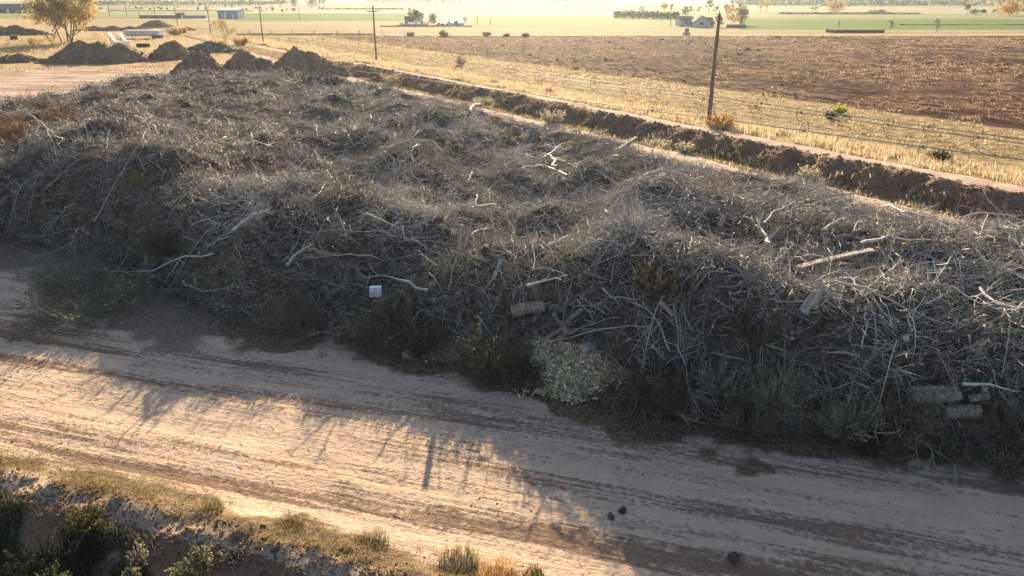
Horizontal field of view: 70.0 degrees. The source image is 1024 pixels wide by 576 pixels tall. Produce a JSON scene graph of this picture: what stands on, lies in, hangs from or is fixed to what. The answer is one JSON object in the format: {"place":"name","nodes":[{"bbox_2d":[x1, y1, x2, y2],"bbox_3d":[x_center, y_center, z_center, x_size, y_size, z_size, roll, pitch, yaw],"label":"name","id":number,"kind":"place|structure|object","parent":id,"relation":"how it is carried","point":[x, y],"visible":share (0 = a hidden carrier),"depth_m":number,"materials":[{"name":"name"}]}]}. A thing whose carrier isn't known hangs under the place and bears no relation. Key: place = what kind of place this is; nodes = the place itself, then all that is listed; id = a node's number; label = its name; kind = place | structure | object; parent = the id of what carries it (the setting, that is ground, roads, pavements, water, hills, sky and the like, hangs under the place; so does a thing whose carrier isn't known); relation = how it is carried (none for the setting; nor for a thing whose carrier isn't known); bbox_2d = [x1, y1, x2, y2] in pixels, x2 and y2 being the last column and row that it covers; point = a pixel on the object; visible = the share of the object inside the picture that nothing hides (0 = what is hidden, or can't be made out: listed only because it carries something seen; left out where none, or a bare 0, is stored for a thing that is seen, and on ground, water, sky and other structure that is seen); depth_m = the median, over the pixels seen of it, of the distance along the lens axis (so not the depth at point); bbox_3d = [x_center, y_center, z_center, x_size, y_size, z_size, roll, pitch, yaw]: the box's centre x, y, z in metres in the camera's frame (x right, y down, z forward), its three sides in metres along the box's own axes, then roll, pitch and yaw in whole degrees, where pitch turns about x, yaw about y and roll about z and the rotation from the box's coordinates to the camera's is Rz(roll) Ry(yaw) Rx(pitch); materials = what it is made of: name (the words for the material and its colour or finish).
{"place":"outdoors","nodes":[
{"label":"outdoors","id":0,"kind":"place"},
{"bbox_2d":[0,12,217,17],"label":"pasture","id":1,"kind":"structure","parent":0,"point":[112,15],"depth_m":391.37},
{"bbox_2d":[0,4,34,12],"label":"barn","id":2,"kind":"structure","parent":1,"relation":"on","point":[7,8],"depth_m":417.75,"materials":[{"name":"white paint"}]},
{"bbox_2d":[0,485,371,575],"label":"ditch bank","id":3,"kind":"structure","parent":0,"point":[157,569],"depth_m":15.60,"materials":[{"name":"plant"}]},
{"bbox_2d":[0,538,66,575],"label":"shrub","id":4,"kind":"object","parent":3,"relation":"on","point":[24,569],"visible":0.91,"depth_m":14.75,"materials":[{"name":"green plant"}]},
{"bbox_2d":[33,559,72,575],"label":"shrub","id":5,"kind":"object","parent":3,"relation":"on","point":[53,570],"visible":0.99,"depth_m":14.69,"materials":[{"name":"green plant"}]},
{"bbox_2d":[60,491,114,532],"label":"shrub","id":6,"kind":"object","parent":3,"relation":"on","point":[94,507],"visible":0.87,"depth_m":16.19,"materials":[{"name":"green plant"}]},
{"bbox_2d":[126,539,149,567],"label":"shrub","id":7,"kind":"object","parent":3,"relation":"on","point":[138,561],"visible":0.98,"depth_m":14.99,"materials":[{"name":"green plant"}]},
{"bbox_2d":[0,486,292,575],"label":"ditch plants","id":8,"kind":"object","parent":3,"relation":"on","point":[6,508],"visible":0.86,"depth_m":15.97,"materials":[{"name":"green plant"}]},
{"bbox_2d":[164,556,199,575],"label":"shrub","id":9,"kind":"object","parent":3,"relation":"on","point":[185,571],"visible":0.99,"depth_m":14.75,"materials":[{"name":"green plant"}]},
{"bbox_2d":[187,541,212,571],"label":"shrub","id":10,"kind":"object","parent":3,"relation":"on","point":[204,562],"visible":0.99,"depth_m":14.93,"materials":[{"name":"green plant"}]},
{"bbox_2d":[0,441,454,575],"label":"lip clods","id":11,"kind":"object","parent":3,"relation":"on","point":[276,549],"visible":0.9,"depth_m":15.83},
{"bbox_2d":[215,542,245,568],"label":"shrub","id":12,"kind":"object","parent":3,"relation":"on","point":[231,557],"visible":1,"depth_m":15.13,"materials":[{"name":"green plant"}]},
{"bbox_2d":[0,413,657,575],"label":"verge straw","id":13,"kind":"object","parent":3,"relation":"on","point":[203,518],"visible":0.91,"depth_m":16.26,"materials":[{"name":"beige plant"}]},
{"bbox_2d":[0,444,544,575],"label":"verge grass","id":14,"kind":"structure","parent":0,"point":[83,482],"depth_m":16.13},
{"bbox_2d":[235,13,420,20],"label":"green field","id":15,"kind":"structure","parent":0,"point":[326,16],"depth_m":344.89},
{"bbox_2d":[216,7,244,18],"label":"metal shed","id":16,"kind":"structure","parent":15,"relation":"on","point":[232,12],"depth_m":325.56,"materials":[{"name":"white paint"}]},
{"bbox_2d":[0,0,736,2],"bbox_3d":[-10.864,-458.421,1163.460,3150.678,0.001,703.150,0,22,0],"label":"cream field","id":17,"kind":"structure","parent":0,"point":[621,1],"depth_m":858.28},
{"bbox_2d":[85,20,738,28],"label":"straw field","id":18,"kind":"structure","parent":0,"point":[198,24],"depth_m":261.57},
{"bbox_2d":[0,248,1023,575],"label":"dirt road","id":19,"kind":"structure","parent":0,"point":[368,446],"depth_m":18.34,"materials":[{"name":"soil"}]},
{"bbox_2d":[0,255,157,342],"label":"shrub","id":20,"kind":"object","parent":19,"relation":"on","point":[115,288],"visible":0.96,"depth_m":26.66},
{"bbox_2d":[11,231,181,305],"bbox_3d":[-16.434,-0.623,29.485,7.557,2.826,6.758,-7,23,-16],"label":"bush","id":21,"kind":"object","parent":19,"relation":"on","point":[53,276],"visible":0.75,"depth_m":29.02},
{"bbox_2d":[0,332,1022,575],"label":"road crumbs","id":22,"kind":"object","parent":19,"relation":"on","point":[419,444],"visible":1,"depth_m":18.86,"materials":[{"name":"soil"}]},
{"bbox_2d":[0,12,1023,575],"bbox_3d":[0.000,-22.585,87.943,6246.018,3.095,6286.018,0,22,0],"label":"ground","id":23,"kind":"structure","parent":0,"point":[60,78],"depth_m":33.31,"materials":[{"name":"soil"}]},
{"bbox_2d":[0,53,40,62],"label":"dirt mound","id":24,"kind":"object","parent":23,"relation":"on","point":[18,58],"visible":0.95,"depth_m":123.81,"materials":[{"name":"soil"}]},
{"bbox_2d":[0,25,53,34],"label":"earth berm","id":25,"kind":"structure","parent":23,"relation":"on","point":[14,30],"depth_m":203.54,"materials":[{"name":"soil"}]},
{"bbox_2d":[21,508,88,565],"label":"shrub","id":26,"kind":"object","parent":23,"relation":"on","point":[68,543],"visible":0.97,"depth_m":15.30,"materials":[{"name":"green plant"}]},
{"bbox_2d":[13,0,100,42],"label":"tree","id":27,"kind":"object","parent":23,"relation":"on","point":[59,11],"visible":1,"depth_m":169.32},
{"bbox_2d":[33,40,152,63],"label":"dirt mound","id":28,"kind":"object","parent":23,"relation":"on","point":[84,52],"visible":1,"depth_m":122.79,"materials":[{"name":"soil"}]},
{"bbox_2d":[74,26,151,30],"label":"earth berm","id":29,"kind":"structure","parent":23,"relation":"on","point":[107,28],"depth_m":226.34,"materials":[{"name":"soil"}]},
{"bbox_2d":[123,30,163,38],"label":"trailer","id":30,"kind":"object","parent":23,"relation":"on","point":[153,34],"visible":0.95,"depth_m":187.75,"materials":[{"name":"white paint"}]},
{"bbox_2d":[137,20,173,27],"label":"dirt mound","id":31,"kind":"object","parent":23,"relation":"on","point":[155,24],"visible":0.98,"depth_m":246.35,"materials":[{"name":"soil"}]},
{"bbox_2d":[148,40,189,60],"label":"dirt mound","id":32,"kind":"object","parent":23,"relation":"on","point":[171,50],"visible":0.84,"depth_m":128.76,"materials":[{"name":"soil"}]},
{"bbox_2d":[0,32,362,72],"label":"waste weeds","id":33,"kind":"object","parent":23,"relation":"on","point":[34,51],"visible":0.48,"depth_m":157.50,"materials":[{"name":"yellow plant"}]},
{"bbox_2d":[169,50,233,74],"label":"dirt mound","id":34,"kind":"object","parent":23,"relation":"on","point":[192,59],"visible":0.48,"depth_m":97.25,"materials":[{"name":"soil"}]},
{"bbox_2d":[193,494,224,518],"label":"grass clump","id":35,"kind":"object","parent":23,"relation":"on","point":[220,506],"visible":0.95,"depth_m":16.48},
{"bbox_2d":[187,40,238,53],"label":"rubble pile","id":36,"kind":"object","parent":23,"relation":"on","point":[211,46],"visible":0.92,"depth_m":143.45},
{"bbox_2d":[206,16,236,42],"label":"tree","id":37,"kind":"object","parent":23,"relation":"on","point":[225,24],"visible":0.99,"depth_m":171.98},
{"bbox_2d":[224,48,279,75],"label":"dirt mound","id":38,"kind":"object","parent":23,"relation":"on","point":[240,59],"visible":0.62,"depth_m":100.30,"materials":[{"name":"soil"}]},
{"bbox_2d":[274,510,305,532],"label":"grass clump","id":39,"kind":"object","parent":23,"relation":"on","point":[293,520],"visible":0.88,"depth_m":16.20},
{"bbox_2d":[236,33,373,34],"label":"hedge","id":40,"kind":"object","parent":23,"relation":"on","point":[304,34],"visible":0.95,"depth_m":204.14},
{"bbox_2d":[274,46,352,77],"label":"dirt mound","id":41,"kind":"object","parent":23,"relation":"on","point":[295,58],"visible":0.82,"depth_m":101.61,"materials":[{"name":"soil"}]},
{"bbox_2d":[335,307,394,349],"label":"weed bush","id":42,"kind":"object","parent":23,"relation":"on","point":[367,328],"visible":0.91,"depth_m":24.20,"materials":[{"name":"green plant"}]},
{"bbox_2d":[354,524,389,549],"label":"grass clump","id":43,"kind":"object","parent":23,"relation":"on","point":[374,540],"visible":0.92,"depth_m":15.78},
{"bbox_2d":[390,311,454,359],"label":"weed bush","id":44,"kind":"object","parent":23,"relation":"on","point":[412,338],"visible":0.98,"depth_m":23.53,"materials":[{"name":"green plant"}]},
{"bbox_2d":[421,327,475,362],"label":"bush","id":45,"kind":"object","parent":23,"relation":"on","point":[429,358],"visible":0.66,"depth_m":23.59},
{"bbox_2d":[433,537,482,573],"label":"grass clump","id":46,"kind":"object","parent":23,"relation":"on","point":[455,552],"visible":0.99,"depth_m":15.19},
{"bbox_2d":[441,315,531,380],"bbox_3d":[-0.734,1.732,22.571,2.793,1.953,2.759,0,22,0],"label":"weed bush","id":47,"kind":"object","parent":23,"relation":"on","point":[482,358],"visible":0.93,"depth_m":22.30,"materials":[{"name":"green plant"}]},
{"bbox_2d":[366,0,619,2],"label":"woods","id":48,"kind":"object","parent":23,"relation":"on","point":[460,1],"visible":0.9,"depth_m":894.32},
{"bbox_2d":[474,541,529,575],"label":"grass clump","id":49,"kind":"object","parent":23,"relation":"on","point":[488,568],"visible":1,"depth_m":14.78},
{"bbox_2d":[0,60,1023,488],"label":"brush pile","id":50,"kind":"object","parent":23,"relation":"on","point":[346,176],"visible":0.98,"depth_m":27.04,"materials":[{"name":"wood"}]},
{"bbox_2d":[0,110,39,141],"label":"weed bush","id":51,"kind":"object","parent":50,"relation":"on","point":[19,131],"visible":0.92,"depth_m":39.71,"materials":[{"name":"brown plant"}]},
{"bbox_2d":[36,101,82,123],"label":"weed bush","id":52,"kind":"object","parent":50,"relation":"on","point":[55,114],"visible":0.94,"depth_m":48.45,"materials":[{"name":"brown plant"}]},
{"bbox_2d":[130,220,182,258],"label":"weed bush","id":53,"kind":"object","parent":50,"relation":"on","point":[156,242],"visible":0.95,"depth_m":29.43,"materials":[{"name":"brown plant"}]},
{"bbox_2d":[101,252,214,289],"bbox_3d":[-14.558,-0.209,29.463,6.368,3.378,2.712,19,29,38],"label":"bare branch","id":54,"kind":"object","parent":50,"relation":"on","point":[179,258],"visible":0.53,"depth_m":29.18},
{"bbox_2d":[258,287,331,330],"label":"weed bush","id":55,"kind":"object","parent":50,"relation":"on","point":[284,313],"visible":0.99,"depth_m":25.07,"materials":[{"name":"green plant"}]},
{"bbox_2d":[365,289,422,336],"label":"weed bush","id":56,"kind":"object","parent":50,"relation":"on","point":[384,315],"visible":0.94,"depth_m":24.16,"materials":[{"name":"green plant"}]},
{"bbox_2d":[510,300,544,316],"bbox_3d":[0.500,0.669,23.181,1.098,0.640,0.416,5,23,13],"label":"log","id":57,"kind":"object","parent":50,"relation":"on","point":[533,307],"visible":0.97,"depth_m":23.03,"materials":[{"name":"wood"}]},
{"bbox_2d":[629,249,697,305],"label":"weed bush","id":58,"kind":"object","parent":50,"relation":"on","point":[649,280],"visible":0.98,"depth_m":21.05,"materials":[{"name":"brown plant"}]},
{"bbox_2d":[688,346,753,399],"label":"weed bush","id":59,"kind":"object","parent":50,"relation":"on","point":[726,391],"visible":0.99,"depth_m":19.80,"materials":[{"name":"green plant"}]},
{"bbox_2d":[725,300,794,347],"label":"weed bush","id":60,"kind":"object","parent":50,"relation":"on","point":[775,327],"visible":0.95,"depth_m":19.91,"materials":[{"name":"brown plant"}]},
{"bbox_2d":[731,347,825,420],"bbox_3d":[7.043,2.420,19.536,2.533,1.783,2.228,19,29,40],"label":"weed bush","id":61,"kind":"object","parent":50,"relation":"on","point":[787,398],"visible":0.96,"depth_m":19.39,"materials":[{"name":"green plant"}]},
{"bbox_2d":[799,307,809,315],"bbox_3d":[8.053,0.633,20.117,0.266,0.180,0.173,18,28,38],"label":"board","id":62,"kind":"object","parent":50,"relation":"on","point":[801,309],"visible":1,"depth_m":20.09,"materials":[{"name":"grey wood"}]},
{"bbox_2d":[799,292,819,311],"bbox_3d":[8.195,0.397,20.140,0.480,0.523,0.269,-11,25,-25],"label":"board","id":63,"kind":"object","parent":62,"relation":"on","point":[807,303],"visible":0.97,"depth_m":20.12,"materials":[{"name":"grey wood"}]},
{"bbox_2d":[796,248,874,267],"bbox_3d":[10.101,-0.927,22.792,2.625,0.391,0.228,-6,23,-14],"label":"log","id":64,"kind":"object","parent":50,"relation":"on","point":[840,256],"visible":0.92,"depth_m":22.73,"materials":[{"name":"brown wood"}]},
{"bbox_2d":[806,371,889,440],"bbox_3d":[8.699,3.091,19.033,2.024,1.697,2.018,17,27,35],"label":"weed bush","id":65,"kind":"object","parent":50,"relation":"on","point":[836,419],"visible":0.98,"depth_m":18.92,"materials":[{"name":"green plant"}]},
{"bbox_2d":[833,280,954,330],"bbox_3d":[10.454,0.514,20.174,3.025,1.096,1.354,15,26,33],"label":"bare branch","id":66,"kind":"object","parent":50,"relation":"on","point":[859,286],"visible":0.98,"depth_m":20.11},
{"bbox_2d":[859,215,930,244],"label":"bare branch","id":67,"kind":"object","parent":50,"relation":"on","point":[878,239],"visible":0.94,"depth_m":23.47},
{"bbox_2d":[860,376,950,442],"bbox_3d":[10.102,2.983,18.736,2.108,1.613,2.092,-20,29,-40],"label":"weed bush","id":68,"kind":"object","parent":50,"relation":"on","point":[916,427],"visible":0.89,"depth_m":18.54,"materials":[{"name":"green plant"}]},
{"bbox_2d":[907,384,962,405],"bbox_3d":[10.993,2.794,19.043,1.241,0.616,0.619,0,22,0],"label":"log","id":69,"kind":"object","parent":50,"relation":"on","point":[951,393],"visible":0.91,"depth_m":18.87,"materials":[{"name":"wood"}]},
{"bbox_2d":[941,404,982,419],"bbox_3d":[11.634,3.211,18.911,0.904,0.483,0.392,2,22,6],"label":"log","id":70,"kind":"object","parent":50,"relation":"on","point":[957,412],"visible":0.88,"depth_m":18.77,"materials":[{"name":"wood"}]},
{"bbox_2d":[980,384,1023,451],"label":"weed bush","id":71,"kind":"object","parent":50,"relation":"on","point":[1012,426],"visible":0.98,"depth_m":18.42,"materials":[{"name":"green plant"}]},
{"bbox_2d":[0,184,1023,490],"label":"weed fringe","id":72,"kind":"object","parent":23,"relation":"on","point":[466,332],"visible":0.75,"depth_m":23.61,"materials":[{"name":"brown plant"}]},
{"bbox_2d":[491,353,553,395],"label":"weed bush","id":73,"kind":"object","parent":23,"relation":"on","point":[524,375],"visible":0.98,"depth_m":21.67,"materials":[{"name":"green plant"}]},
{"bbox_2d":[500,337,625,405],"bbox_3d":[1.969,2.360,21.904,5.500,1.273,3.474,9,24,22],"label":"wood chip heap","id":74,"kind":"object","parent":23,"relation":"on","point":[561,365],"visible":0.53,"depth_m":21.68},
{"bbox_2d":[223,53,1023,159],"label":"wire fence","id":75,"kind":"object","parent":23,"relation":"on","point":[804,130],"visible":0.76,"depth_m":60.22,"materials":[{"name":"grey metal"}]},
{"bbox_2d":[248,38,1023,186],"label":"dry grass","id":76,"kind":"structure","parent":23,"relation":"on","point":[923,160],"depth_m":65.00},
{"bbox_2d":[254,36,1023,175],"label":"dry weeds","id":77,"kind":"object","parent":23,"relation":"on","point":[328,44],"visible":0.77,"depth_m":88.84,"materials":[{"name":"yellow plant"}]},
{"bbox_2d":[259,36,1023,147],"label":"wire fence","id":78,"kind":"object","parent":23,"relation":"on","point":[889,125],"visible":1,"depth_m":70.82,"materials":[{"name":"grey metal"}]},
{"bbox_2d":[272,53,1023,220],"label":"bank clods","id":79,"kind":"object","parent":23,"relation":"on","point":[903,186],"visible":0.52,"depth_m":54.19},
{"bbox_2d":[272,35,1023,139],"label":"wheel line","id":80,"kind":"object","parent":23,"relation":"on","point":[833,113],"visible":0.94,"depth_m":73.41,"materials":[{"name":"grey metal"}]},
{"bbox_2d":[601,343,707,426],"bbox_3d":[3.920,2.511,20.161,3.014,2.063,3.031,0,22,0],"label":"weed bush","id":81,"kind":"object","parent":23,"relation":"on","point":[668,403],"visible":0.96,"depth_m":20.00,"materials":[{"name":"green plant"}]},
{"bbox_2d":[682,15,714,26],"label":"house","id":82,"kind":"structure","parent":23,"relation":"on","point":[700,21],"depth_m":249.79,"materials":[{"name":"grey"}]},
{"bbox_2d":[706,10,720,127],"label":"utility pole","id":83,"kind":"object","parent":23,"relation":"on","point":[710,104],"visible":0.92,"depth_m":61.11,"materials":[{"name":"brown wood"}]},
{"bbox_2d":[704,111,736,130],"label":"field bush","id":84,"kind":"object","parent":23,"relation":"on","point":[728,122],"visible":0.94,"depth_m":61.24,"materials":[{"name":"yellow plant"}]},
{"bbox_2d":[714,393,783,439],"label":"weed bush","id":85,"kind":"object","parent":23,"relation":"on","point":[761,424],"visible":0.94,"depth_m":19.35,"materials":[{"name":"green plant"}]},
{"bbox_2d":[778,12,923,13],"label":"hedge","id":86,"kind":"object","parent":23,"relation":"on","point":[849,13],"visible":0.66,"depth_m":395.21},
{"bbox_2d":[842,425,897,464],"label":"weed bush","id":87,"kind":"object","parent":23,"relation":"on","point":[879,447],"visible":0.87,"depth_m":18.58,"materials":[{"name":"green plant"}]},
{"bbox_2d":[724,0,1023,6],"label":"woods","id":88,"kind":"object","parent":23,"relation":"on","point":[885,2],"visible":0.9,"depth_m":668.64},
{"bbox_2d":[923,427,986,466],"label":"weed bush","id":89,"kind":"object","parent":23,"relation":"on","point":[944,450],"visible":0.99,"depth_m":18.44,"materials":[{"name":"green plant"}]},
{"bbox_2d":[984,448,1023,485],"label":"weed bush","id":90,"kind":"object","parent":23,"relation":"on","point":[1011,474],"visible":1,"depth_m":17.80,"materials":[{"name":"green plant"}]},
{"bbox_2d":[995,1,1023,15],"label":"tree","id":91,"kind":"object","parent":23,"relation":"on","point":[1010,9],"visible":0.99,"depth_m":367.75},
{"bbox_2d":[0,3,1023,6],"bbox_3d":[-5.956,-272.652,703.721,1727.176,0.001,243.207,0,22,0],"label":"pasture","id":92,"kind":"structure","parent":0,"point":[492,5],"depth_m":660.26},
{"bbox_2d":[73,0,290,5],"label":"woods","id":93,"kind":"object","parent":92,"relation":"on","point":[182,2],"visible":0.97,"depth_m":705.57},
{"bbox_2d":[0,324,1023,575],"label":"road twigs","id":94,"kind":"object","parent":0,"point":[472,486],"visible":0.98,"depth_m":17.86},
{"bbox_2d":[73,7,1023,11],"bbox_3d":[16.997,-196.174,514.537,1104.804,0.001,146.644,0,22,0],"label":"cream field","id":95,"kind":"structure","parent":0,"point":[650,9],"depth_m":506.07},
{"bbox_2d":[475,16,675,25],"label":"green field","id":96,"kind":"structure","parent":0,"point":[547,21],"depth_m":297.20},
{"bbox_2d":[234,53,967,224],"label":"dirt track","id":97,"kind":"structure","parent":0,"point":[681,156],"depth_m":53.34,"materials":[{"name":"soil"}]},
{"bbox_2d":[235,29,1023,33],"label":"straw field","id":98,"kind":"structure","parent":0,"point":[554,31],"depth_m":221.65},
{"bbox_2d":[826,29,884,32],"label":"hay stack","id":99,"kind":"object","parent":98,"relation":"on","point":[855,30],"visible":0.92,"depth_m":214.19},
{"bbox_2d":[255,53,1023,224],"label":"ditch","id":100,"kind":"object","parent":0,"point":[878,179],"visible":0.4,"depth_m":51.40,"materials":[{"name":"soil"}]},
{"bbox_2d":[535,107,565,123],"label":"ditch bush","id":101,"kind":"object","parent":100,"relation":"on","point":[557,116],"visible":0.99,"depth_m":65.68,"materials":[{"name":"beige plant"}]},
{"bbox_2d":[232,46,1017,224],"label":"ditch weeds","id":102,"kind":"object","parent":100,"relation":"on","point":[717,160],"visible":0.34,"depth_m":55.29,"materials":[{"name":"brown plant"}]},
{"bbox_2d":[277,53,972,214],"bbox_3d":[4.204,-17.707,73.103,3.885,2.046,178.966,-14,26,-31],"label":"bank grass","id":103,"kind":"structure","parent":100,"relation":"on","point":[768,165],"depth_m":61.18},
{"bbox_2d":[796,163,822,182],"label":"ditch bush","id":104,"kind":"object","parent":100,"relation":"on","point":[803,172],"visible":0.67,"depth_m":45.34,"materials":[{"name":"beige plant"}]},
{"bbox_2d":[319,35,1023,129],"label":"plowed field","id":105,"kind":"structure","parent":0,"point":[843,91],"depth_m":118.66,"materials":[{"name":"soil"}]},
{"bbox_2d":[320,34,1023,122],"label":"field stubble","id":106,"kind":"object","parent":105,"relation":"on","point":[751,37],"visible":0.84,"depth_m":143.67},
{"bbox_2d":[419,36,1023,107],"bbox_3d":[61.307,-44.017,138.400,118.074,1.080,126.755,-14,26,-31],"label":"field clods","id":107,"kind":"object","parent":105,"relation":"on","point":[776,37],"visible":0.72,"depth_m":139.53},
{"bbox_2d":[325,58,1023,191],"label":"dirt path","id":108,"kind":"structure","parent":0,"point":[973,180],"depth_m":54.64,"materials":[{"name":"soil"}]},
{"bbox_2d":[613,13,1023,17],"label":"green field","id":109,"kind":"structure","parent":0,"point":[922,15],"depth_m":372.92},
{"bbox_2d":[739,19,1023,29],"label":"green field","id":110,"kind":"structure","parent":0,"point":[792,24],"depth_m":269.52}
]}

